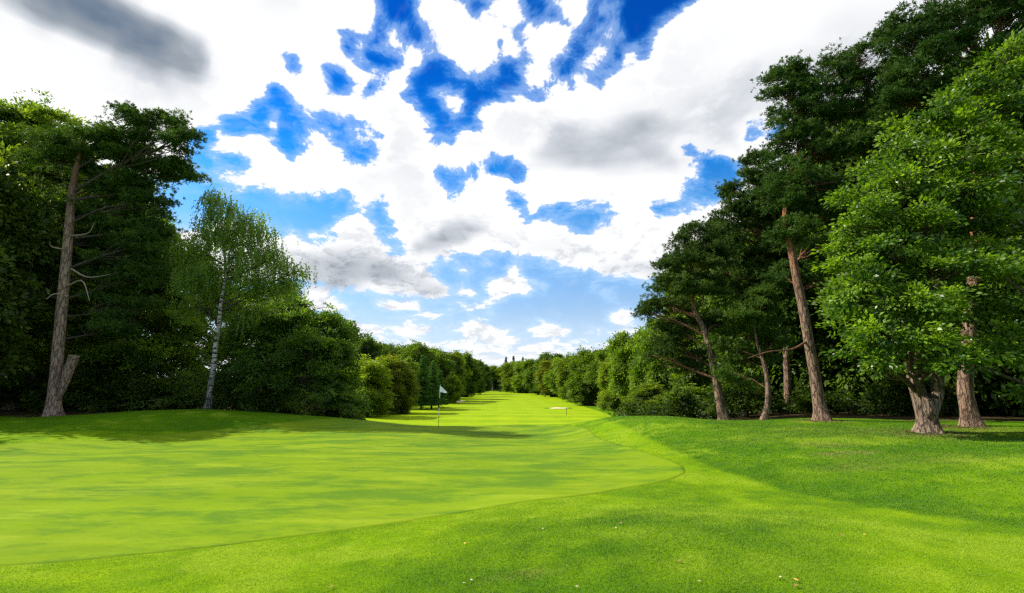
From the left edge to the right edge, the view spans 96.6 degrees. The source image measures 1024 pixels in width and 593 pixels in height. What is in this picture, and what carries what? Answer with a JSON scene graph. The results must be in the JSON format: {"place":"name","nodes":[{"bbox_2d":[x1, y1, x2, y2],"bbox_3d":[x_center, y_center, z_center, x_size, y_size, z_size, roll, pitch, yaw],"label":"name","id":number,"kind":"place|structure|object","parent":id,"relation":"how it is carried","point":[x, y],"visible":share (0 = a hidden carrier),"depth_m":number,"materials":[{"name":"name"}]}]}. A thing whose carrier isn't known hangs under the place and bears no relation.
{"place":"outdoors","nodes":[
{"label":"outdoors","id":0,"kind":"place"},
{"bbox_2d":[9,414,997,436],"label":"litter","id":1,"kind":"object","parent":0,"point":[948,425],"visible":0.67,"depth_m":16.44,"materials":[{"name":"brown plant"}]},
{"bbox_2d":[0,0,1017,376],"label":"sky","id":2,"kind":"structure","parent":0,"point":[497,180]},
{"bbox_2d":[0,390,1023,592],"bbox_3d":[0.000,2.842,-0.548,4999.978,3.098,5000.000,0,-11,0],"label":"ground","id":3,"kind":"structure","parent":0,"point":[83,420],"depth_m":5.47,"materials":[{"name":"green plant"}]},
{"bbox_2d":[0,140,80,397],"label":"broadleaf tree","id":4,"kind":"object","parent":3,"relation":"on","point":[27,235],"visible":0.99,"depth_m":26.03,"materials":[{"name":"green plant"}]},
{"bbox_2d":[0,88,103,409],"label":"broadleaf tree","id":5,"kind":"object","parent":3,"relation":"on","point":[8,133],"visible":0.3,"depth_m":31.98,"materials":[{"name":"green plant"}]},
{"bbox_2d":[1,96,102,368],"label":"broadleaf tree","id":6,"kind":"object","parent":3,"relation":"on","point":[51,299],"visible":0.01,"depth_m":34.95,"materials":[{"name":"green plant"}]},
{"bbox_2d":[7,100,211,416],"bbox_3d":[-25.092,-2.167,28.492,13.149,19.457,7.195,0,-11,0],"label":"pine tree","id":7,"kind":"object","parent":3,"relation":"on","point":[130,151],"visible":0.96,"depth_m":27.89,"materials":[{"name":"green plant"}]},
{"bbox_2d":[41,201,226,401],"bbox_3d":[-27.352,0.231,32.336,12.099,16.300,8.654,0,-11,0],"label":"broadleaf tree","id":8,"kind":"object","parent":3,"relation":"on","point":[165,343],"visible":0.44,"depth_m":31.35,"materials":[{"name":"green plant"}]},
{"bbox_2d":[78,163,189,372],"bbox_3d":[-39.875,-1.233,43.358,16.522,26.676,17.237,-10,-15,42],"label":"broadleaf tree","id":9,"kind":"object","parent":3,"relation":"on","point":[142,292],"visible":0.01,"depth_m":43.25,"materials":[{"name":"green plant"}]},
{"bbox_2d":[0,357,365,419],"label":"undergrowth","id":10,"kind":"object","parent":3,"relation":"on","point":[161,394],"visible":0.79,"depth_m":29.36,"materials":[{"name":"green plant"}]},
{"bbox_2d":[162,249,257,408],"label":"broadleaf tree","id":11,"kind":"object","parent":3,"relation":"on","point":[206,338],"visible":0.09,"depth_m":36.13,"materials":[{"name":"green plant"}]},
{"bbox_2d":[161,182,317,408],"bbox_3d":[-16.992,0.065,28.659,9.904,14.551,5.857,0,-11,0],"label":"birch tree","id":12,"kind":"object","parent":3,"relation":"on","point":[224,288],"visible":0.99,"depth_m":28.16,"materials":[{"name":"green plant"}]},
{"bbox_2d":[221,281,319,409],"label":"broadleaf tree","id":13,"kind":"object","parent":3,"relation":"on","point":[310,304],"visible":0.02,"depth_m":40.26,"materials":[{"name":"green plant"}]},
{"bbox_2d":[202,294,372,417],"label":"broadleaf tree","id":14,"kind":"object","parent":3,"relation":"on","point":[274,360],"visible":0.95,"depth_m":28.63,"materials":[{"name":"green plant"}]},
{"bbox_2d":[309,394,350,417],"bbox_3d":[-14.489,8.968,37.046,3.353,2.767,3.323,-3,-11,13],"label":"shrub","id":15,"kind":"object","parent":3,"relation":"on","point":[338,414],"visible":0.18,"depth_m":36.33,"materials":[{"name":"green plant"}]},
{"bbox_2d":[0,419,685,565],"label":"putting green","id":16,"kind":"object","parent":3,"relation":"on","point":[68,501],"visible":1,"depth_m":9.57,"materials":[{"name":"green plant"}]},
{"bbox_2d":[438,386,446,427],"bbox_3d":[-3.553,5.668,23.344,0.394,2.250,0.056,1,-11,-4],"label":"golf flag","id":17,"kind":"object","parent":16,"relation":"on","point":[442,390],"visible":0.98,"depth_m":23.48,"materials":[{"name":"white fabric"}]},
{"bbox_2d":[343,385,372,419],"bbox_3d":[-16.285,10.340,45.008,5.255,3.840,4.994,0,-11,0],"label":"shrub","id":18,"kind":"object","parent":3,"relation":"on","point":[361,412],"visible":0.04,"depth_m":44.42,"materials":[{"name":"green plant"}]},
{"bbox_2d":[354,333,385,360],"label":"broadleaf tree","id":19,"kind":"object","parent":3,"relation":"on","point":[370,347],"visible":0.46,"depth_m":81.08,"materials":[{"name":"green plant"}]},
{"bbox_2d":[346,353,399,416],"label":"broadleaf tree","id":20,"kind":"object","parent":3,"relation":"on","point":[378,377],"visible":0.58,"depth_m":57.63,"materials":[{"name":"green plant"}]},
{"bbox_2d":[382,342,399,357],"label":"broadleaf tree","id":21,"kind":"object","parent":3,"relation":"on","point":[390,348],"visible":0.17,"depth_m":84.84,"materials":[{"name":"green plant"}]},
{"bbox_2d":[371,351,423,414],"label":"broadleaf tree","id":22,"kind":"object","parent":3,"relation":"on","point":[404,387],"visible":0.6,"depth_m":65.54,"materials":[{"name":"green plant"}]},
{"bbox_2d":[402,354,421,386],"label":"broadleaf tree","id":23,"kind":"object","parent":3,"relation":"on","point":[412,365],"visible":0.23,"depth_m":76.74,"materials":[{"name":"green plant"}]},
{"bbox_2d":[398,339,439,379],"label":"broadleaf tree","id":24,"kind":"object","parent":3,"relation":"on","point":[414,351],"visible":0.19,"depth_m":104.97,"materials":[{"name":"green plant"}]},
{"bbox_2d":[429,346,457,379],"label":"broadleaf tree","id":25,"kind":"object","parent":3,"relation":"on","point":[445,363],"visible":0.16,"depth_m":114.41,"materials":[{"name":"green plant"}]},
{"bbox_2d":[293,316,610,395],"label":"distant wood","id":26,"kind":"object","parent":3,"relation":"on","point":[495,382],"visible":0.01,"depth_m":101.40,"materials":[{"name":"green plant"}]},
{"bbox_2d":[445,350,472,397],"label":"broadleaf tree","id":27,"kind":"object","parent":3,"relation":"on","point":[461,373],"visible":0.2,"depth_m":128.92,"materials":[{"name":"green plant"}]},
{"bbox_2d":[365,391,611,425],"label":"fairway","id":28,"kind":"structure","parent":3,"relation":"on","point":[488,408],"depth_m":65.80,"materials":[{"name":"green plant"}]},
{"bbox_2d":[413,355,435,409],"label":"spruce tree","id":29,"kind":"object","parent":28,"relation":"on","point":[424,397],"visible":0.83,"depth_m":77.88,"materials":[{"name":"green plant"}]},
{"bbox_2d":[426,361,444,408],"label":"spruce tree","id":30,"kind":"object","parent":28,"relation":"on","point":[433,380],"visible":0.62,"depth_m":80.10,"materials":[{"name":"green plant"}]},
{"bbox_2d":[436,370,448,406],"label":"spruce tree","id":31,"kind":"object","parent":28,"relation":"on","point":[442,395],"visible":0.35,"depth_m":86.03,"materials":[{"name":"green plant"}]},
{"bbox_2d":[443,372,463,402],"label":"broadleaf tree","id":32,"kind":"object","parent":28,"relation":"on","point":[453,387],"visible":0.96,"depth_m":102.95,"materials":[{"name":"green plant"}]},
{"bbox_2d":[460,350,484,396],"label":"broadleaf tree","id":33,"kind":"object","parent":28,"relation":"on","point":[474,367],"visible":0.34,"depth_m":153.69,"materials":[{"name":"green plant"}]},
{"bbox_2d":[473,358,486,394],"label":"broadleaf tree","id":34,"kind":"object","parent":28,"relation":"on","point":[481,387],"visible":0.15,"depth_m":185.87,"materials":[{"name":"green plant"}]},
{"bbox_2d":[479,360,492,392],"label":"broadleaf tree","id":35,"kind":"object","parent":28,"relation":"on","point":[488,381],"visible":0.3,"depth_m":216.75,"materials":[{"name":"green plant"}]},
{"bbox_2d":[494,367,502,390],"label":"broadleaf tree","id":36,"kind":"object","parent":28,"relation":"on","point":[497,370],"visible":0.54,"depth_m":264.39,"materials":[{"name":"green plant"}]},
{"bbox_2d":[498,360,517,392],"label":"broadleaf tree","id":37,"kind":"object","parent":28,"relation":"on","point":[506,374],"visible":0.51,"depth_m":233.06,"materials":[{"name":"green plant"}]},
{"bbox_2d":[509,358,539,392],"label":"broadleaf tree","id":38,"kind":"object","parent":28,"relation":"on","point":[516,381],"visible":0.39,"depth_m":210.26,"materials":[{"name":"green plant"}]},
{"bbox_2d":[520,357,540,394],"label":"broadleaf tree","id":39,"kind":"object","parent":28,"relation":"on","point":[527,364],"visible":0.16,"depth_m":185.26,"materials":[{"name":"green plant"}]},
{"bbox_2d":[489,365,496,390],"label":"broadleaf tree","id":40,"kind":"object","parent":3,"relation":"on","point":[493,367],"visible":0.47,"depth_m":267.46,"materials":[{"name":"green plant"}]},
{"bbox_2d":[523,350,564,394],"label":"broadleaf tree","id":41,"kind":"object","parent":3,"relation":"on","point":[545,355],"visible":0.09,"depth_m":176.28,"materials":[{"name":"green plant"}]},
{"bbox_2d":[533,357,559,396],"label":"broadleaf tree","id":42,"kind":"object","parent":3,"relation":"on","point":[545,366],"visible":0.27,"depth_m":147.65,"materials":[{"name":"green plant"}]},
{"bbox_2d":[542,356,562,397],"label":"broadleaf tree","id":43,"kind":"object","parent":3,"relation":"on","point":[549,379],"visible":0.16,"depth_m":134.38,"materials":[{"name":"green plant"}]},
{"bbox_2d":[552,352,576,400],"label":"broadleaf tree","id":44,"kind":"object","parent":3,"relation":"on","point":[561,371],"visible":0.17,"depth_m":114.49,"materials":[{"name":"green plant"}]},
{"bbox_2d":[563,345,602,404],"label":"broadleaf tree","id":45,"kind":"object","parent":3,"relation":"on","point":[582,392],"visible":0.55,"depth_m":94.18,"materials":[{"name":"green plant"}]},
{"bbox_2d":[582,349,609,388],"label":"broadleaf tree","id":46,"kind":"object","parent":3,"relation":"on","point":[591,369],"visible":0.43,"depth_m":86.55,"materials":[{"name":"green plant"}]},
{"bbox_2d":[594,355,624,410],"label":"broadleaf tree","id":47,"kind":"object","parent":3,"relation":"on","point":[607,402],"visible":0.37,"depth_m":73.56,"materials":[{"name":"green plant"}]},
{"bbox_2d":[604,325,644,411],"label":"broadleaf tree","id":48,"kind":"object","parent":3,"relation":"on","point":[621,351],"visible":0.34,"depth_m":60.08,"materials":[{"name":"green plant"}]},
{"bbox_2d":[618,381,669,413],"bbox_3d":[13.435,10.060,42.999,6.448,4.089,6.128,-10,-15,42],"label":"shrub","id":49,"kind":"object","parent":3,"relation":"on","point":[649,390],"visible":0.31,"depth_m":42.72,"materials":[{"name":"green plant"}]},
{"bbox_2d":[626,317,677,392],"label":"broadleaf tree","id":50,"kind":"object","parent":3,"relation":"on","point":[648,372],"visible":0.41,"depth_m":52.41,"materials":[{"name":"green plant"}]},
{"bbox_2d":[657,237,712,391],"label":"broadleaf tree","id":51,"kind":"object","parent":3,"relation":"on","point":[700,380],"visible":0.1,"depth_m":38.00,"materials":[{"name":"green plant"}]},
{"bbox_2d":[630,219,741,419],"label":"pine tree","id":52,"kind":"object","parent":3,"relation":"on","point":[680,281],"visible":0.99,"depth_m":25.20,"materials":[{"name":"green plant"}]},
{"bbox_2d":[661,383,714,416],"bbox_3d":[13.722,8.214,34.939,4.747,3.155,4.705,-1,-11,3],"label":"shrub","id":53,"kind":"object","parent":3,"relation":"on","point":[695,391],"visible":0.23,"depth_m":34.43,"materials":[{"name":"green plant"}]},
{"bbox_2d":[697,238,772,414],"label":"broadleaf tree","id":54,"kind":"object","parent":3,"relation":"on","point":[707,309],"visible":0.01,"depth_m":36.88,"materials":[{"name":"green plant"}]},
{"bbox_2d":[703,281,802,419],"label":"pine tree","id":55,"kind":"object","parent":3,"relation":"on","point":[750,317],"visible":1,"depth_m":22.92,"materials":[{"name":"green plant"}]},
{"bbox_2d":[702,145,819,413],"bbox_3d":[15.648,-1.236,29.223,7.722,17.925,6.023,0,-11,0],"label":"pine tree","id":56,"kind":"object","parent":3,"relation":"on","point":[742,210],"visible":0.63,"depth_m":28.78,"materials":[{"name":"green plant"}]},
{"bbox_2d":[695,222,836,413],"bbox_3d":[19.492,1.291,33.815,12.849,15.777,12.434,-8,-14,37],"label":"broadleaf tree","id":57,"kind":"object","parent":3,"relation":"on","point":[715,302],"visible":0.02,"depth_m":33.38,"materials":[{"name":"green plant"}]},
{"bbox_2d":[718,161,893,411],"bbox_3d":[20.877,-0.683,30.471,14.085,19.611,13.773,-3,-11,17],"label":"broadleaf tree","id":58,"kind":"object","parent":3,"relation":"on","point":[786,307],"visible":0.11,"depth_m":27.48,"materials":[{"name":"green plant"}]},
{"bbox_2d":[608,369,1023,419],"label":"undergrowth","id":59,"kind":"object","parent":3,"relation":"on","point":[743,400],"visible":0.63,"depth_m":26.35,"materials":[{"name":"green plant"}]},
{"bbox_2d":[745,20,913,420],"bbox_3d":[14.900,-3.918,21.515,10.110,19.824,4.967,0,-11,0],"label":"pine tree","id":60,"kind":"object","parent":3,"relation":"on","point":[804,122],"visible":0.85,"depth_m":21.38,"materials":[{"name":"green plant"}]},
{"bbox_2d":[746,115,1023,415],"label":"broadleaf tree","id":61,"kind":"object","parent":3,"relation":"on","point":[989,391],"visible":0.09,"depth_m":26.19,"materials":[{"name":"green plant"}]},
{"bbox_2d":[807,26,1023,433],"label":"broadleaf tree","id":62,"kind":"object","parent":3,"relation":"on","point":[945,213],"visible":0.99,"depth_m":15.21,"materials":[{"name":"green plant"}]},
{"bbox_2d":[823,37,1023,412],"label":"broadleaf tree","id":63,"kind":"object","parent":3,"relation":"on","point":[1001,287],"visible":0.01,"depth_m":22.10,"materials":[{"name":"green plant"}]},
{"bbox_2d":[832,0,1023,426],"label":"pine tree","id":64,"kind":"object","parent":3,"relation":"on","point":[940,40],"visible":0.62,"depth_m":19.42,"materials":[{"name":"green plant"}]},
{"bbox_2d":[906,30,1023,416],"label":"broadleaf tree","id":65,"kind":"object","parent":3,"relation":"on","point":[1020,117],"visible":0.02,"depth_m":21.27,"materials":[{"name":"green plant"}]},
{"bbox_2d":[923,243,1023,405],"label":"broadleaf tree","id":66,"kind":"object","parent":3,"relation":"on","point":[1011,351],"visible":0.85,"depth_m":13.45,"materials":[{"name":"green plant"}]}
]}

